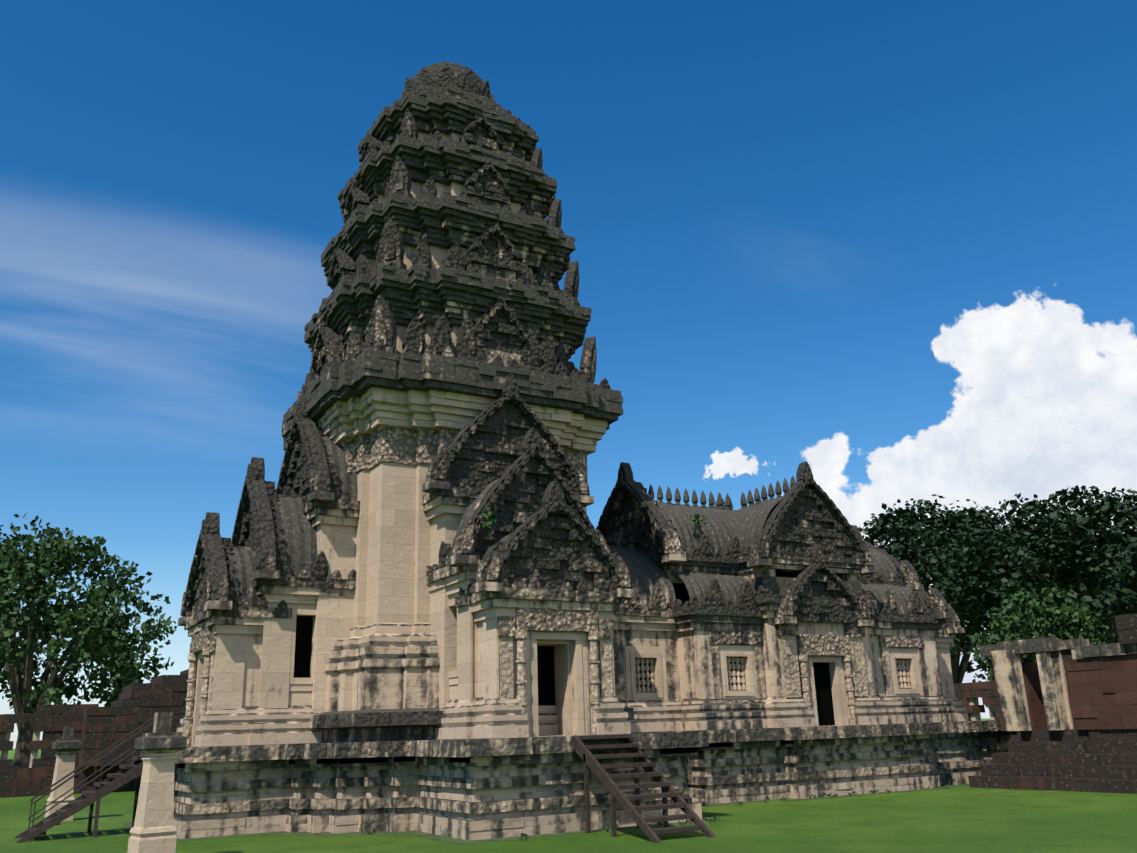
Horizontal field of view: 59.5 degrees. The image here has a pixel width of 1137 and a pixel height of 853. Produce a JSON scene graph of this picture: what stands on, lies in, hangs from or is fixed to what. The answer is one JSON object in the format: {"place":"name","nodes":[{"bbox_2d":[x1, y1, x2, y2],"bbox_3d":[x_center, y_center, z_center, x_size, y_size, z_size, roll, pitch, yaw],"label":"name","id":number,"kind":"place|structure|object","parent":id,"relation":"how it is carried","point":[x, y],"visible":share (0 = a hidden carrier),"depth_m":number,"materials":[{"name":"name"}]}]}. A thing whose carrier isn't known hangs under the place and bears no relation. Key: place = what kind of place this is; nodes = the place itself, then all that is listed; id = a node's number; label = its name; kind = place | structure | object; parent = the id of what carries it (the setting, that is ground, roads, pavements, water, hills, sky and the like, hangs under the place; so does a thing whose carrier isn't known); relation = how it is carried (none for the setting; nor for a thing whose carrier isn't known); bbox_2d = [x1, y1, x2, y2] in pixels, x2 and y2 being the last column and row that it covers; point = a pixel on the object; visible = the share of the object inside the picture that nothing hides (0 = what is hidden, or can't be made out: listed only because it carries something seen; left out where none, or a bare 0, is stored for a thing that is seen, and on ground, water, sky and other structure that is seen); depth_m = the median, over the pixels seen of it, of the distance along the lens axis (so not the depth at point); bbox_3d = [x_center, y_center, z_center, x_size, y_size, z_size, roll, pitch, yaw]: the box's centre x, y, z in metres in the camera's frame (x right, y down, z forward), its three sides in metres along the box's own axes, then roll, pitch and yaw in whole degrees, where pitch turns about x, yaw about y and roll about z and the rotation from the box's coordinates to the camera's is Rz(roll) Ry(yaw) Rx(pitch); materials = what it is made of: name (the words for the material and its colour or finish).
{"place":"outdoors","nodes":[
{"label":"outdoors","id":0,"kind":"place"},
{"bbox_2d":[0,718,1136,852],"bbox_3d":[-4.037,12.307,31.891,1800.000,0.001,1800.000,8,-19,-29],"label":"lawn","id":1,"kind":"structure","parent":0,"point":[966,819],"depth_m":23.32,"materials":[{"name":"green plant"}]},
{"bbox_2d":[45,726,82,820],"bbox_3d":[-16.555,11.364,32.612,0.800,2.950,0.800,10,-21,-34],"label":"stone post","id":2,"kind":"object","parent":1,"relation":"on","point":[67,746],"visible":0.81,"depth_m":32.44,"materials":[{"name":"stone"}]},
{"bbox_2d":[14,717,153,842],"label":"stairs","id":3,"kind":"structure","parent":1,"relation":"on","point":[115,781],"depth_m":26.93,"materials":[{"name":"brown wood"}]},
{"bbox_2d":[0,512,176,767],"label":"tree","id":4,"kind":"object","parent":1,"relation":"on","point":[110,652],"depth_m":67.88,"materials":[{"name":"green plant"}]},
{"bbox_2d":[127,712,186,852],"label":"stone post","id":5,"kind":"object","parent":1,"relation":"on","point":[153,830],"visible":1,"depth_m":20.16,"materials":[{"name":"stone"}]},
{"bbox_2d":[121,784,968,844],"bbox_3d":[2.498,13.220,35.559,33.300,0.001,19.700,8,-19,-29],"label":"soil strip","id":6,"kind":"object","parent":1,"relation":"on","point":[447,839],"depth_m":25.00,"materials":[{"name":"brown soil"}]},
{"bbox_2d":[129,784,948,840],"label":"plinth weeds","id":7,"kind":"object","parent":6,"relation":"on","point":[714,817],"visible":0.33,"depth_m":30.96,"materials":[{"name":"green plant"}]},
{"bbox_2d":[139,61,1016,840],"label":"sanctuary","id":8,"kind":"structure","parent":1,"relation":"on","point":[399,577],"depth_m":31.11,"materials":[{"name":"stone"}]},
{"bbox_2d":[389,261,706,537],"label":"plants","id":9,"kind":"object","parent":8,"relation":"on","point":[486,523],"visible":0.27,"depth_m":28.58,"materials":[{"name":"green plant"}]},
{"bbox_2d":[294,603,906,725],"bbox_3d":[2.024,7.535,37.105,29.095,7.390,14.695,8,-19,-29],"label":"interior darkness","id":10,"kind":"object","parent":8,"relation":"on","point":[545,669],"visible":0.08,"depth_m":29.52,"materials":[{"name":"black"}]},
{"bbox_2d":[574,733,716,842],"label":"stairs","id":11,"kind":"structure","parent":1,"relation":"on","point":[632,749],"depth_m":23.22,"materials":[{"name":"brown wood"}]},
{"bbox_2d":[901,525,987,683],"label":"tree trunk","id":12,"kind":"object","parent":1,"relation":"on","point":[958,672],"visible":0.06,"depth_m":107.34,"materials":[{"name":"brown plant"}]},
{"bbox_2d":[859,494,1104,665],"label":"tree","id":13,"kind":"object","parent":12,"relation":"attached to","point":[901,523],"visible":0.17,"depth_m":106.54,"materials":[{"name":"green plant"}]},
{"bbox_2d":[945,517,1129,642],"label":"tree branches","id":14,"kind":"object","parent":1,"relation":"on","point":[1092,585],"visible":0.08,"depth_m":83.37,"materials":[{"name":"brown plant"}]},
{"bbox_2d":[918,485,1136,656],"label":"tree","id":15,"kind":"object","parent":14,"relation":"attached to","point":[1030,539],"visible":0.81,"depth_m":85.34,"materials":[{"name":"green plant"}]},
{"bbox_2d":[971,584,1118,707],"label":"tree","id":16,"kind":"object","parent":1,"relation":"on","point":[1067,614],"depth_m":69.84,"materials":[{"name":"green plant"}]},
{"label":"rain tree wood","id":17,"kind":"object","parent":1,"relation":"on","visible":0},
{"bbox_2d":[1030,565,1136,641],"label":"tree","id":18,"kind":"object","parent":17,"relation":"attached to","point":[1103,615],"depth_m":114.37,"materials":[{"name":"green plant"}]},
{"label":"rain tree wood","id":19,"kind":"object","parent":1,"relation":"on","visible":0},
{"bbox_2d":[930,577,986,672],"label":"tree","id":20,"kind":"object","parent":19,"relation":"attached to","point":[969,669],"depth_m":131.27,"materials":[{"name":"green plant"}]},
{"bbox_3d":[46.593,14.042,64.398,15.756,12.671,13.248,8,-19,-29],"label":"rain tree wood","id":21,"kind":"object","parent":1,"relation":"on","visible":0},
{"bbox_2d":[1080,528,1136,618],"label":"tree","id":22,"kind":"object","parent":21,"relation":"attached to","point":[1125,595],"visible":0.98,"depth_m":67.82,"materials":[{"name":"green plant"}]},
{"bbox_2d":[0,613,1136,797],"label":"laterite gallery walls","id":23,"kind":"structure","parent":0,"point":[1094,749],"depth_m":34.51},
{"bbox_2d":[0,637,1136,767],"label":"gallery ruins","id":24,"kind":"object","parent":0,"point":[1007,658],"visible":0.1,"depth_m":34.47,"materials":[{"name":"beige stone"}]},
{"bbox_2d":[0,0,1136,748],"label":"sky","id":25,"kind":"structure","parent":0,"point":[888,248],"materials":[{"name":"blue"}]}
]}

